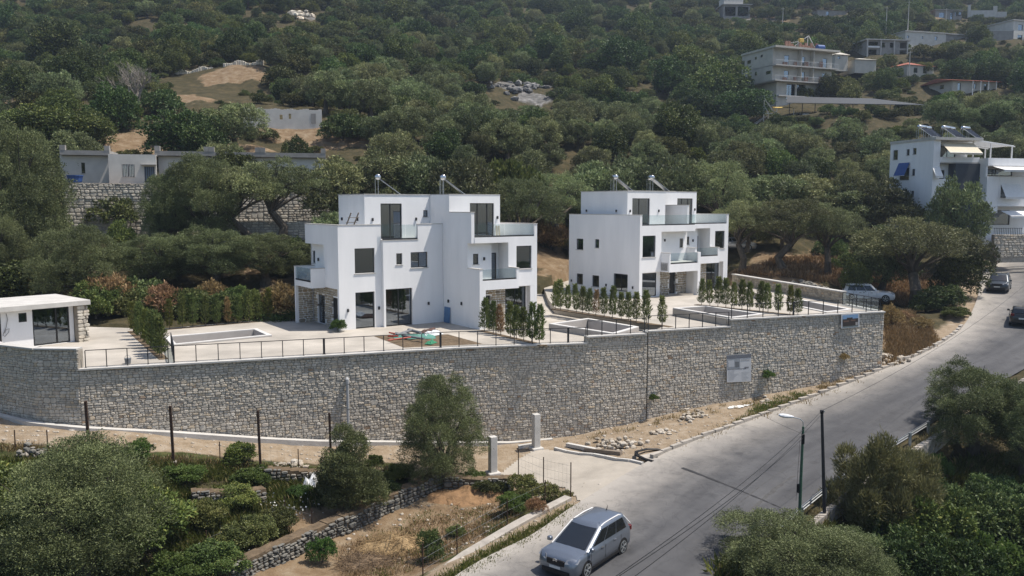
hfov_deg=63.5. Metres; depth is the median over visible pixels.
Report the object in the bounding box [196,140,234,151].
olive tree
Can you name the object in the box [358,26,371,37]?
evergreen shrub
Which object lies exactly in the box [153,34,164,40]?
evergreen tree
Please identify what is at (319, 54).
olive tree
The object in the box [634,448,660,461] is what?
black hose
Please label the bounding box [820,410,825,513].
utility pole
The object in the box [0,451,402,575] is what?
garden grass
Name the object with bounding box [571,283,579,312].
hedge sapling
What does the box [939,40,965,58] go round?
evergreen shrub
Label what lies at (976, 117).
olive tree
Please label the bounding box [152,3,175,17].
evergreen shrub
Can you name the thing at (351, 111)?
evergreen shrub
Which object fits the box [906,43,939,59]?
evergreen shrub
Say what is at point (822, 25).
evergreen tree
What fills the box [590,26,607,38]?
evergreen tree
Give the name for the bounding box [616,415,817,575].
overhead cable
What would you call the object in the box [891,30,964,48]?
white house
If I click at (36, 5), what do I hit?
evergreen shrub
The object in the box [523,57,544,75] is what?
evergreen tree
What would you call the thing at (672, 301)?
terrace
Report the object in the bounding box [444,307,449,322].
blue sheet
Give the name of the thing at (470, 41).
olive tree
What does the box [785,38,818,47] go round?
roof wall
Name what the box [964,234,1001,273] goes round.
oleander bush
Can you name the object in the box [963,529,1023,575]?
leafy bush
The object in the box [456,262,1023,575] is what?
road
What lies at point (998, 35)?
garden wall
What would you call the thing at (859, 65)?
pale roof house
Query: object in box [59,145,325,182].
old house
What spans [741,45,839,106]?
apartment block
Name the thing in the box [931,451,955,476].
leafy bush
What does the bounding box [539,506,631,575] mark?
people carrier
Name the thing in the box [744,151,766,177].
olive tree
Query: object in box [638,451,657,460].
cover slab
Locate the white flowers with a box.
[270,492,319,515]
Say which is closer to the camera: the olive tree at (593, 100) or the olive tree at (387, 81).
the olive tree at (387, 81)
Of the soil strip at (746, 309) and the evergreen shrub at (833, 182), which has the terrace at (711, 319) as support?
the soil strip at (746, 309)
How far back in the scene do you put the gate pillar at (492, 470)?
45.48 m
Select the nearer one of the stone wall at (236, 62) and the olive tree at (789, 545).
the olive tree at (789, 545)
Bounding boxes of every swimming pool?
[164,328,271,344]
[549,318,638,335]
[673,306,763,317]
[789,300,851,312]
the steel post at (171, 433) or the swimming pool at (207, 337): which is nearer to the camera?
the steel post at (171, 433)
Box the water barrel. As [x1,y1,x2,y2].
[66,175,83,182]
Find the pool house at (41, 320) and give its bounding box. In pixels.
[0,294,90,345]
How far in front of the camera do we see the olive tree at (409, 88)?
124.64 m
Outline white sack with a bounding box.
[425,330,442,335]
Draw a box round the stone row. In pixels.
[790,279,828,287]
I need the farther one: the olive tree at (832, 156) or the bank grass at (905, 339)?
the olive tree at (832, 156)
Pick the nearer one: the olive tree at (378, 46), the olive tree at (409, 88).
the olive tree at (409, 88)
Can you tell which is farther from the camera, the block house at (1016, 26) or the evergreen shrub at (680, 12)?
the evergreen shrub at (680, 12)
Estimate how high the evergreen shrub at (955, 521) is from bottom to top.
4.279 m
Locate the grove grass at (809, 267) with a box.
[733,253,943,306]
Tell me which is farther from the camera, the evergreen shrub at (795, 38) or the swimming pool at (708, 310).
the evergreen shrub at (795, 38)
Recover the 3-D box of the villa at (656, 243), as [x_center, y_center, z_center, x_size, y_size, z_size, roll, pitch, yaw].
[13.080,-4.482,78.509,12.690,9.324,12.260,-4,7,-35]
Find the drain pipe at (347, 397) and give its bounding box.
[345,377,349,430]
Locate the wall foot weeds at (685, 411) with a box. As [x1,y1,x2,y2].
[564,371,878,441]
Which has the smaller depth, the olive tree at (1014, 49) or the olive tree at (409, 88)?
the olive tree at (409, 88)
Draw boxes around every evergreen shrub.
[0,31,15,43]
[0,59,23,71]
[0,459,87,553]
[4,51,33,62]
[10,89,45,110]
[25,0,51,13]
[39,473,198,555]
[50,0,88,6]
[68,20,86,35]
[69,279,121,318]
[81,33,114,46]
[81,41,104,51]
[81,80,99,94]
[81,196,139,223]
[85,72,107,82]
[85,84,126,102]
[95,53,108,62]
[108,8,137,22]
[115,79,147,93]
[115,149,152,154]
[116,287,146,310]
[124,0,141,10]
[124,24,145,37]
[129,39,156,53]
[130,90,153,102]
[132,76,156,90]
[135,52,161,71]
[138,70,161,82]
[139,88,187,112]
[143,29,161,38]
[144,44,165,60]
[146,119,171,143]
[147,63,172,74]
[149,288,199,317]
[151,83,172,90]
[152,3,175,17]
[175,8,192,21]
[183,0,212,11]
[183,536,252,575]
[184,497,229,529]
[185,6,215,16]
[187,107,225,121]
[190,49,225,64]
[198,290,249,321]
[199,37,216,50]
[201,27,221,35]
[208,10,229,18]
[214,481,261,508]
[215,513,280,547]
[216,284,246,303]
[227,14,245,24]
[234,44,259,59]
[235,288,262,307]
[240,16,276,29]
[243,312,289,321]
[259,13,277,22]
[260,506,299,533]
[261,63,303,83]
[269,26,284,32]
[269,78,292,90]
[275,53,312,72]
[277,34,293,47]
[280,92,305,106]
[281,309,294,320]
[288,0,303,7]
[288,89,315,105]
[294,32,319,41]
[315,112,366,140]
[316,42,346,57]
[326,19,357,31]
[329,107,369,119]
[331,28,362,38]
[344,12,369,29]
[347,37,370,42]
[349,121,374,137]
[358,17,379,29]
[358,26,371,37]
[359,1,385,13]
[363,25,387,39]
[364,454,384,465]
[369,480,401,496]
[381,102,405,112]
[382,463,417,481]
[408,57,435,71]
[415,527,445,560]
[417,2,438,19]
[445,524,466,536]
[448,69,466,78]
[449,5,471,16]
[459,467,486,476]
[461,81,486,94]
[471,475,508,492]
[477,63,511,79]
[480,42,504,57]
[506,69,528,74]
[507,473,539,498]
[529,480,573,500]
[539,70,561,84]
[545,86,567,97]
[555,235,568,253]
[563,46,585,67]
[568,120,595,136]
[575,38,589,49]
[583,38,606,49]
[584,47,603,54]
[607,65,628,73]
[640,52,669,65]
[652,98,682,110]
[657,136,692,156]
[671,5,695,17]
[691,27,711,37]
[692,22,717,33]
[695,37,710,45]
[698,43,717,54]
[704,48,717,56]
[709,116,725,122]
[711,20,729,29]
[717,28,740,42]
[718,121,745,132]
[731,49,752,54]
[737,124,760,134]
[764,112,797,127]
[779,22,798,31]
[788,29,801,36]
[790,36,806,41]
[795,115,813,121]
[808,116,824,125]
[809,237,850,256]
[812,178,845,192]
[817,104,834,113]
[820,15,847,23]
[828,36,854,52]
[829,104,845,116]
[830,524,872,536]
[831,252,856,267]
[836,85,861,97]
[841,107,858,116]
[844,76,863,92]
[852,110,871,121]
[852,521,965,575]
[856,70,890,85]
[864,493,981,550]
[866,104,885,113]
[872,107,889,116]
[877,35,897,46]
[878,109,904,119]
[893,96,925,107]
[895,106,914,116]
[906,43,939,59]
[906,531,1010,575]
[907,298,942,312]
[916,103,926,114]
[921,477,1023,543]
[923,46,952,59]
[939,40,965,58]
[940,306,972,317]
[955,20,981,33]
[963,471,1023,506]
[974,47,1007,56]
[978,490,1023,549]
[1006,11,1023,19]
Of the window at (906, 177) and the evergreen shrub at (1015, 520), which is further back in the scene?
the window at (906, 177)
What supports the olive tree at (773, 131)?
on the terrain at (204, 88)
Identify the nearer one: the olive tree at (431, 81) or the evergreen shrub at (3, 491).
the evergreen shrub at (3, 491)
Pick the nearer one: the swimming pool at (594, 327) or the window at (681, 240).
the swimming pool at (594, 327)
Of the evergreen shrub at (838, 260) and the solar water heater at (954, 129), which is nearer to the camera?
the evergreen shrub at (838, 260)
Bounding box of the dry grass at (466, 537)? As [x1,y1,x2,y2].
[333,500,524,575]
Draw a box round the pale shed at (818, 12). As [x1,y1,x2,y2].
[812,9,846,16]
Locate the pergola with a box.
[968,141,1014,157]
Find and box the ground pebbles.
[1,378,844,572]
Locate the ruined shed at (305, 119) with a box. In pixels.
[244,108,321,128]
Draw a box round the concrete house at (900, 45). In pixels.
[852,39,910,56]
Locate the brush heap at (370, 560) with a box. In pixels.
[329,546,405,574]
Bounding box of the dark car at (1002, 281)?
[986,272,1011,291]
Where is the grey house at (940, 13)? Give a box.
[929,9,963,19]
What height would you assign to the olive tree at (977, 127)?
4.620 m
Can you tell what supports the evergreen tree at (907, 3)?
on the terrain at (204, 88)
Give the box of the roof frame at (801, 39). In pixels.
[791,36,814,46]
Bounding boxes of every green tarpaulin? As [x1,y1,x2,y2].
[394,334,435,338]
[425,339,436,343]
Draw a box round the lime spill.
[728,403,752,407]
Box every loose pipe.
[388,336,410,340]
[401,335,424,339]
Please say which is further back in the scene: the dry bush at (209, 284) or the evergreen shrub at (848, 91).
the evergreen shrub at (848, 91)
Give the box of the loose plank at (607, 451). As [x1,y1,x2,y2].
[584,448,622,454]
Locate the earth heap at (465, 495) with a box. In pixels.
[427,485,505,509]
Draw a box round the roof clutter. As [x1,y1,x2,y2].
[815,45,824,48]
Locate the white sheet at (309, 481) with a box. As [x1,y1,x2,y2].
[303,473,316,486]
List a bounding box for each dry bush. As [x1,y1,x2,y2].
[76,272,137,316]
[141,280,182,317]
[194,277,227,296]
[259,280,294,314]
[270,294,294,318]
[524,497,549,512]
[536,219,563,246]
[537,221,567,249]
[541,232,567,247]
[546,223,568,247]
[839,352,850,362]
[882,302,905,323]
[894,310,914,317]
[907,316,934,327]
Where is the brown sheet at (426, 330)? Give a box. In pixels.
[421,327,436,332]
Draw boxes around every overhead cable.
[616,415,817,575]
[619,438,802,575]
[635,415,820,575]
[655,341,801,433]
[824,289,1019,409]
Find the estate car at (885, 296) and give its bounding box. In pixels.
[841,283,894,302]
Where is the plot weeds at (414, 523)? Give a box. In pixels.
[361,505,523,575]
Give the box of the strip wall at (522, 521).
[444,495,571,564]
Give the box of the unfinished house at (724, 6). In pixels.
[715,0,751,18]
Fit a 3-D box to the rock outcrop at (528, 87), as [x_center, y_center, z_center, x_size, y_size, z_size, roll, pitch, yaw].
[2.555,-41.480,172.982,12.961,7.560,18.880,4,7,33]
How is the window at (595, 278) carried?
in the villa at (656, 243)
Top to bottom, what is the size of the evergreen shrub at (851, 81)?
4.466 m
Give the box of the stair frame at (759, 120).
[754,95,778,123]
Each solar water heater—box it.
[375,174,399,193]
[439,175,464,193]
[611,175,631,190]
[647,175,669,190]
[916,125,938,137]
[921,126,941,136]
[941,125,963,137]
[945,127,966,137]
[960,126,981,137]
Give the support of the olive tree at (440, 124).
on the terrain at (204, 88)
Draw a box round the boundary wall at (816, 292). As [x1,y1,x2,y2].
[732,274,846,303]
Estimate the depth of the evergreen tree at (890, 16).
251.65 m
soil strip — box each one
[128,331,167,359]
[166,320,269,329]
[477,330,545,345]
[550,308,673,326]
[695,304,805,316]
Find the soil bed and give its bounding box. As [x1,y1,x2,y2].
[375,334,480,347]
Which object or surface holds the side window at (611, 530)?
in the people carrier
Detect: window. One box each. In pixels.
[18,313,26,321]
[32,307,69,345]
[81,163,85,173]
[122,164,135,177]
[355,248,373,273]
[396,253,402,264]
[410,252,428,268]
[473,254,479,264]
[516,246,532,269]
[576,239,582,249]
[577,273,582,284]
[591,275,598,287]
[593,526,607,546]
[605,521,615,539]
[612,273,627,291]
[616,518,625,532]
[642,236,655,257]
[679,238,683,247]
[715,231,724,248]
[786,84,792,95]
[894,150,897,159]
[899,168,908,180]
[1000,186,1005,197]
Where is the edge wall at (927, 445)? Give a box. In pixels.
[802,378,1023,535]
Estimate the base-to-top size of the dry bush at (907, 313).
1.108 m
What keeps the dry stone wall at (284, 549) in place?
on the terrain at (204, 88)
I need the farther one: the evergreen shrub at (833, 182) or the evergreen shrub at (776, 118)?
the evergreen shrub at (776, 118)
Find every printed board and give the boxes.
[726,354,750,381]
[841,313,858,328]
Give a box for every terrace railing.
[84,346,168,367]
[170,333,174,361]
[173,327,585,362]
[586,318,644,335]
[648,312,728,329]
[730,298,880,318]
[842,292,879,309]
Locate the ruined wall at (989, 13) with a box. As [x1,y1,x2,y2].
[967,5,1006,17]
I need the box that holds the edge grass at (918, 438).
[774,416,957,535]
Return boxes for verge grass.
[676,370,881,446]
[733,390,816,421]
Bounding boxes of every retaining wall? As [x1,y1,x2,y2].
[0,342,83,425]
[78,330,647,440]
[646,311,885,418]
[843,304,881,310]
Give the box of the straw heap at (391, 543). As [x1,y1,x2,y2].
[355,528,423,560]
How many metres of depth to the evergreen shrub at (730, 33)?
234.82 m
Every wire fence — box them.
[14,430,131,450]
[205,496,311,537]
[219,441,298,466]
[422,480,545,575]
[518,449,570,496]
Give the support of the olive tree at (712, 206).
on the terrain at (204, 88)
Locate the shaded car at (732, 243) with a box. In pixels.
[728,237,756,249]
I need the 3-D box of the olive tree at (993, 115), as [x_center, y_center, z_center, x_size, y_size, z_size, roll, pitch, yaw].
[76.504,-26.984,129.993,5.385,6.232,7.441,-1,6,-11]
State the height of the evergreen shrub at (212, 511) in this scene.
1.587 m
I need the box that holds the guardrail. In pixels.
[776,387,985,536]
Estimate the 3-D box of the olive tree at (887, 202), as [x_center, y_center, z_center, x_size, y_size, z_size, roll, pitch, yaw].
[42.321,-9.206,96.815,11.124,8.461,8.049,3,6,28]
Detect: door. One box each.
[144,166,154,181]
[319,295,324,322]
[333,298,337,319]
[355,291,373,328]
[380,204,401,238]
[386,288,411,325]
[470,203,492,235]
[491,253,495,278]
[505,286,524,321]
[632,198,648,224]
[642,273,655,295]
[669,272,674,293]
[677,198,691,222]
[706,263,718,288]
[784,55,788,64]
[823,58,826,67]
[940,146,954,156]
[987,169,995,175]
[989,210,1009,224]
[992,169,1011,175]
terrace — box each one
[3,294,642,373]
[544,281,759,329]
[673,285,870,329]
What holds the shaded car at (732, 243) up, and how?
on the terrain at (204, 88)
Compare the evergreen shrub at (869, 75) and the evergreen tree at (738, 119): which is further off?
the evergreen shrub at (869, 75)
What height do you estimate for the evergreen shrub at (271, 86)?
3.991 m
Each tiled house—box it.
[885,63,935,76]
[921,79,998,94]
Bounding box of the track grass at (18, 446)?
[0,440,388,472]
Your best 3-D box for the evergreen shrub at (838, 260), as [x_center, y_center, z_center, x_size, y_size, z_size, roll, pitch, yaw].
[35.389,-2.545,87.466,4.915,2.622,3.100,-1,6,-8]
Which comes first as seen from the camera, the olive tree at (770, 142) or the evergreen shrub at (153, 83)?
the olive tree at (770, 142)
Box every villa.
[294,194,537,330]
[569,190,728,297]
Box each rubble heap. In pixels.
[16,442,46,456]
[273,458,308,467]
[584,435,649,450]
[649,428,675,434]
[677,408,714,422]
[760,395,771,404]
[882,353,910,366]
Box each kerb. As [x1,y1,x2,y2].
[554,447,643,464]
[650,324,963,458]
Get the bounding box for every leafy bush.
[120,437,155,457]
[147,549,200,575]
[162,463,208,483]
[182,294,211,316]
[227,463,271,484]
[286,484,312,496]
[304,536,337,562]
[328,319,346,331]
[495,491,530,512]
[649,394,659,399]
[762,370,775,377]
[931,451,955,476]
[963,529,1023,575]
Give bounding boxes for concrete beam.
[566,442,595,449]
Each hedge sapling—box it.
[127,300,134,331]
[131,308,140,332]
[132,301,143,337]
[138,311,145,340]
[139,308,149,344]
[143,309,150,343]
[146,309,154,346]
[148,309,159,349]
[150,312,165,355]
[151,315,170,357]
[164,298,174,328]
[175,292,187,327]
[185,292,198,324]
[199,294,211,325]
[211,293,221,321]
[223,296,232,323]
[234,295,244,322]
[242,289,254,321]
[253,293,264,319]
[262,287,273,319]
[478,296,489,329]
[487,299,499,332]
[495,304,504,334]
[504,301,515,336]
[509,304,520,338]
[517,305,528,340]
[526,301,536,341]
[533,303,546,343]
[550,281,559,308]
[554,279,565,309]
[564,284,571,308]
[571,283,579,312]
[577,286,586,312]
[584,287,593,310]
[591,289,600,314]
[598,287,608,316]
[608,285,618,317]
[615,291,625,318]
[623,291,632,319]
[630,291,641,321]
[640,290,652,322]
[656,295,668,325]
[696,278,705,304]
[705,279,713,303]
[712,276,723,303]
[720,277,731,304]
[729,281,737,305]
[735,279,748,306]
[745,280,754,307]
[754,280,766,310]
[763,282,772,308]
[772,283,784,309]
[786,285,794,311]
[792,288,803,312]
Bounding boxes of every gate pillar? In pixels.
[485,435,500,475]
[528,413,543,450]
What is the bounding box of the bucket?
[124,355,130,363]
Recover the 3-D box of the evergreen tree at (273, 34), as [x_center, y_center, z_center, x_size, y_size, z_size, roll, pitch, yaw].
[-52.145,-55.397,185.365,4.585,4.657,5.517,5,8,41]
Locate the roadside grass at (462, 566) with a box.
[434,500,587,575]
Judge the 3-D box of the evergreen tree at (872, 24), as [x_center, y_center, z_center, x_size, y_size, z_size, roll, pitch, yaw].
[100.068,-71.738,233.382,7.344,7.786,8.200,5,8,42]
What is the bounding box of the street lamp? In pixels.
[779,413,804,512]
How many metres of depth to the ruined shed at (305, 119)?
109.68 m
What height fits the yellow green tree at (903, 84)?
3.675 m
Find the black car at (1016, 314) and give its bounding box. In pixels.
[1007,306,1023,324]
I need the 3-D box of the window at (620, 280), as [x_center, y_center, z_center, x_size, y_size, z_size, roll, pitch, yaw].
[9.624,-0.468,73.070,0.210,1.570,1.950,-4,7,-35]
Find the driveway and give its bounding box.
[501,449,639,500]
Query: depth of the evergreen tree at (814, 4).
312.31 m
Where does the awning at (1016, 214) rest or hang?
attached to the apartment house at (919, 180)
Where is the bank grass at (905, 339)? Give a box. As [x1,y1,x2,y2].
[882,308,939,365]
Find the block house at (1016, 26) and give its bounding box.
[987,19,1023,39]
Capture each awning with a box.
[893,162,909,175]
[932,167,942,177]
[942,143,982,154]
[992,166,1023,171]
[1001,184,1023,198]
[1002,211,1023,217]
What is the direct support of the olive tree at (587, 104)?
on the terrain at (204, 88)
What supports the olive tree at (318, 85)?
on the terrain at (204, 88)
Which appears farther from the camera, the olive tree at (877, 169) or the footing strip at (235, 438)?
the olive tree at (877, 169)
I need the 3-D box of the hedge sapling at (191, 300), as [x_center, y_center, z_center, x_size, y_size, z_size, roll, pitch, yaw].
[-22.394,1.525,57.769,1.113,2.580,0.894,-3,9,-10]
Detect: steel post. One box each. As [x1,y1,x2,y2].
[84,401,89,439]
[169,406,177,462]
[256,410,262,467]
[328,413,331,450]
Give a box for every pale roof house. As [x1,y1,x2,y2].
[832,53,848,73]
[840,58,875,75]
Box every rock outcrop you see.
[282,10,315,19]
[486,79,551,100]
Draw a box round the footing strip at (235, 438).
[0,413,552,446]
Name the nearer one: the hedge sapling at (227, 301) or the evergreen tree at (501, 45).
the hedge sapling at (227, 301)
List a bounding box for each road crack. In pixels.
[700,475,795,549]
[709,402,908,528]
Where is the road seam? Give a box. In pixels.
[682,467,782,508]
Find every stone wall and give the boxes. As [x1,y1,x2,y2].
[63,183,338,235]
[175,60,263,74]
[191,486,266,506]
[199,222,310,243]
[219,472,444,575]
[264,465,383,483]
[444,474,514,491]
[990,228,1023,262]
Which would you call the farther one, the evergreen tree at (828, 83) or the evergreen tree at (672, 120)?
the evergreen tree at (828, 83)
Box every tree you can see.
[0,1,23,11]
[0,3,18,28]
[0,48,7,61]
[0,62,46,98]
[0,94,11,117]
[0,101,92,147]
[0,114,83,261]
[0,213,44,277]
[0,428,178,575]
[6,15,34,38]
[6,28,29,43]
[6,41,28,53]
[9,60,44,73]
[13,11,24,17]
[14,160,63,186]
[19,11,34,17]
[19,222,130,294]
[22,17,81,61]
[23,22,43,39]
[23,193,73,243]
[25,30,41,45]
[27,69,86,99]
[29,14,51,26]
[32,129,103,168]
[33,51,51,65]
[38,91,79,119]
[39,55,62,73]
[40,52,95,92]
[52,47,101,74]
[56,47,83,57]
[64,107,118,148]
[70,12,92,28]
[74,35,88,45]
[81,99,110,119]
[84,13,111,27]
[87,80,143,130]
[98,58,163,114]
[101,0,118,4]
[101,58,140,81]
[104,19,121,29]
[104,46,148,72]
[104,217,137,258]
[105,71,125,84]
[107,26,127,39]
[110,36,130,49]
[111,230,210,282]
[115,98,143,115]
[120,12,133,22]
[133,36,159,53]
[135,0,157,18]
[135,168,199,236]
[135,249,176,275]
[136,107,206,152]
[143,201,195,234]
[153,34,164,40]
[157,223,258,282]
[158,25,193,46]
[158,47,190,74]
[158,151,242,251]
[159,10,183,24]
[159,37,199,67]
[160,24,200,46]
[177,159,203,178]
[179,111,230,150]
[185,38,202,56]
[187,21,208,29]
[191,161,291,236]
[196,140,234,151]
[198,15,219,28]
[202,101,271,147]
[203,31,215,40]
[210,231,310,286]
[211,147,256,181]
[215,33,222,43]
[215,142,244,151]
[216,15,226,28]
[217,27,255,60]
[221,43,243,61]
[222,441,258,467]
[228,20,244,28]
[231,155,331,239]
[234,22,270,42]
[240,0,258,8]
[240,53,259,62]
[250,36,288,67]
[268,31,283,36]
[269,0,295,12]
[271,76,292,100]
[280,134,313,152]
[283,25,304,37]
[286,44,315,68]
[289,35,312,50]
[290,72,321,106]
[298,81,322,106]
[300,0,319,12]
[303,70,348,113]
[303,210,338,252]
[306,44,334,65]
[310,420,392,511]
[316,55,346,73]
[316,99,338,108]
[319,26,341,37]
[325,68,361,108]
[332,8,351,20]
[332,80,364,110]
[337,52,360,67]
[338,66,363,78]
[339,147,426,193]
[344,41,356,51]
[344,77,398,118]
[350,42,381,62]
[355,61,374,70]
[356,3,374,16]
[358,83,387,116]
[359,116,396,139]
[360,63,393,79]
[363,106,384,116]
[363,129,426,160]
[370,40,382,51]
[370,56,404,73]
[375,105,428,145]
[376,31,390,43]
[377,76,399,106]
[378,47,394,55]
[380,152,408,181]
[381,0,422,23]
[381,68,409,82]
[382,36,421,66]
[383,31,409,46]
[386,26,401,34]
[386,58,409,74]
[388,80,431,102]
[388,95,410,106]
[389,21,404,30]
[393,366,493,490]
[394,74,436,90]
[397,75,424,96]
[398,105,432,138]
[399,17,440,40]
[399,33,420,49]
[400,30,426,45]
[402,97,431,110]
[406,94,436,109]
[409,107,445,138]
[412,39,439,59]
[413,0,427,7]
[413,61,428,75]
[416,74,440,88]
[416,90,446,102]
[417,89,444,105]
[418,63,443,76]
[419,115,466,149]
[420,127,461,161]
[422,70,450,93]
[425,33,438,41]
[427,0,458,11]
[427,13,451,28]
[427,62,449,75]
[432,44,445,60]
[433,34,452,50]
[434,106,483,144]
[436,100,452,114]
[441,31,468,55]
[442,45,458,58]
[443,72,464,94]
[443,77,457,94]
[443,82,464,96]
[445,95,455,102]
[450,144,481,166]
[451,92,496,120]
[452,102,490,142]
[455,26,475,40]
[456,49,489,73]
[458,6,477,22]
[461,131,495,157]
[462,37,473,50]
[466,41,499,56]
[471,67,485,83]
[474,18,494,39]
[474,52,504,68]
[475,59,501,87]
[477,106,518,152]
[479,117,533,163]
[480,19,495,32]
[480,157,547,222]
[492,34,517,55]
[493,174,568,225]
[495,0,508,14]
[499,108,517,118]
[500,53,512,68]
[501,21,527,49]
[508,124,542,154]
[511,49,530,66]
[511,145,555,182]
[514,44,537,61]
[514,105,536,117]
[516,23,531,36]
[517,107,551,129]
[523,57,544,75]
[524,9,546,23]
[526,115,563,150]
[529,169,593,253]
[531,206,569,221]
[532,29,563,59]
[534,20,562,45]
[535,104,554,119]
[540,142,567,172]
[542,119,575,149]
[546,0,565,13]
[548,48,574,71]
[551,0,569,11]
[551,75,580,89]
[552,99,566,109]
[553,94,565,103]
[554,34,565,45]
[554,106,585,122]
[557,100,595,123]
[558,37,585,51]
[558,62,577,75]
[560,10,594,34]
[560,86,585,100]
[564,164,584,181]
[565,118,594,148]
[566,93,584,104]
[567,25,591,39]
[569,100,599,124]
[569,148,612,171]
[571,73,585,88]
[571,93,587,101]
[576,49,606,73]
[577,72,618,104]
[578,145,611,165]
[584,97,598,103]
[587,33,603,40]
[589,117,618,138]
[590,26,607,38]
[590,120,627,142]
[591,128,630,161]
[593,101,622,121]
[597,87,634,104]
[597,151,663,190]
[598,33,647,72]
[598,101,640,121]
[599,104,628,123]
[603,66,631,90]
[607,4,627,27]
[613,11,653,37]
[613,115,625,124]
[616,110,641,143]
[617,116,653,142]
[619,90,649,108]
[620,27,649,48]
[620,156,641,173]
[621,73,637,88]
[623,45,650,69]
[626,108,656,123]
[628,6,656,21]
[628,129,662,154]
[630,139,667,166]
[631,107,652,116]
[637,96,666,113]
[638,149,710,212]
[640,13,663,35]
[643,45,658,59]
[645,53,689,95]
[646,122,668,139]
[647,113,662,124]
[651,6,671,18]
[651,39,670,54]
[654,98,715,150]
[663,28,693,53]
[665,153,696,168]
[668,77,713,104]
[670,42,719,82]
[670,158,759,213]
[673,31,697,46]
[676,88,723,119]
[678,43,699,53]
[681,61,711,83]
[682,9,701,20]
[682,115,720,126]
[686,55,754,104]
[686,147,710,161]
[688,120,728,159]
[689,169,751,208]
[702,150,746,174]
[706,38,720,52]
[709,135,761,158]
[710,198,772,273]
[710,505,900,575]
[711,52,729,61]
[713,87,777,119]
[714,95,733,119]
[718,195,776,251]
[720,140,766,175]
[726,29,767,50]
[728,113,754,133]
[732,56,740,68]
[736,196,837,269]
[739,130,769,146]
[744,140,772,175]
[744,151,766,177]
[751,120,771,137]
[753,171,841,210]
[756,137,784,157]
[758,24,785,44]
[758,40,784,48]
[759,124,797,150]
[762,146,798,175]
[765,210,802,248]
[772,120,793,128]
[776,157,819,179]
[778,31,792,44]
[781,123,813,132]
[788,132,829,163]
[788,523,902,575]
[792,126,812,137]
[793,86,815,96]
[795,37,826,48]
[795,202,870,273]
[801,147,832,169]
[802,15,837,35]
[802,156,836,178]
[803,0,823,9]
[805,129,828,142]
[806,184,877,235]
[810,32,827,44]
[815,73,845,96]
[817,423,947,535]
[818,148,836,171]
[821,42,840,52]
[823,116,869,152]
[829,152,867,178]
[830,78,846,96]
[831,139,870,162]
[832,157,859,182]
[833,168,875,193]
[834,0,850,4]
[835,175,925,230]
[845,215,990,308]
[847,7,875,19]
[848,224,925,290]
[853,11,877,26]
[853,132,893,161]
[854,26,878,40]
[854,28,885,52]
[858,19,881,30]
[859,156,889,181]
[862,149,889,176]
[869,19,895,34]
[869,127,900,149]
[871,67,898,89]
[876,138,909,154]
[877,11,901,27]
[888,0,905,10]
[890,125,905,137]
[894,77,911,88]
[895,19,916,31]
[896,0,927,9]
[898,118,922,139]
[899,2,924,22]
[899,7,916,21]
[906,208,949,227]
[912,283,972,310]
[916,61,932,71]
[919,0,933,11]
[921,95,968,124]
[921,352,1023,457]
[923,170,996,263]
[926,252,998,294]
[927,91,958,112]
[928,19,955,33]
[934,121,958,135]
[937,57,975,79]
[942,90,965,98]
[943,43,962,59]
[945,43,977,60]
[949,106,984,126]
[957,50,974,59]
[957,122,987,137]
[963,42,978,48]
[963,90,997,125]
[964,24,992,46]
[967,46,1002,79]
[967,137,992,157]
[969,376,1023,476]
[974,56,1010,80]
[975,0,1005,11]
[975,135,1021,157]
[977,104,995,127]
[978,0,1001,10]
[978,97,1021,130]
[981,127,1023,153]
[986,57,1011,81]
[986,91,1003,100]
[989,66,1014,88]
[994,97,1023,126]
[994,120,1023,138]
[998,93,1021,101]
[1000,132,1023,158]
[1006,0,1023,13]
[1006,57,1023,93]
[1008,42,1023,61]
[1010,91,1023,96]
[1012,50,1023,62]
[1012,112,1023,124]
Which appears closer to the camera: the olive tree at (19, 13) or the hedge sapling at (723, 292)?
the hedge sapling at (723, 292)
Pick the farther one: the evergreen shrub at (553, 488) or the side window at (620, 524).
the evergreen shrub at (553, 488)
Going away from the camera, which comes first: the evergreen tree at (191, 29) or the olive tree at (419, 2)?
the evergreen tree at (191, 29)
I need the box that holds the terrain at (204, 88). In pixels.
[0,0,1023,575]
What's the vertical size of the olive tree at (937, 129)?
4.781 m
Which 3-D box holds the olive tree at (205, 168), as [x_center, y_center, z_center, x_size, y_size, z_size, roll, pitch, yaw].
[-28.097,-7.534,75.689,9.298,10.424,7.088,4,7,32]
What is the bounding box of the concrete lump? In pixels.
[518,443,531,448]
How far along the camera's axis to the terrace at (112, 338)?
51.86 m
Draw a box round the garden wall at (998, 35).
[966,30,1013,42]
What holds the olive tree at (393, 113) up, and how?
on the terrain at (204, 88)
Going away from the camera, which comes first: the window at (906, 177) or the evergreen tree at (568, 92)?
the window at (906, 177)
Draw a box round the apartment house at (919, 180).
[887,137,1023,244]
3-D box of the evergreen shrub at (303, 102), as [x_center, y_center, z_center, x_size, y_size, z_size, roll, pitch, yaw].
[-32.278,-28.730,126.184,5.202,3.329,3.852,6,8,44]
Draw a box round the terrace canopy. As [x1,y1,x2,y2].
[787,97,922,115]

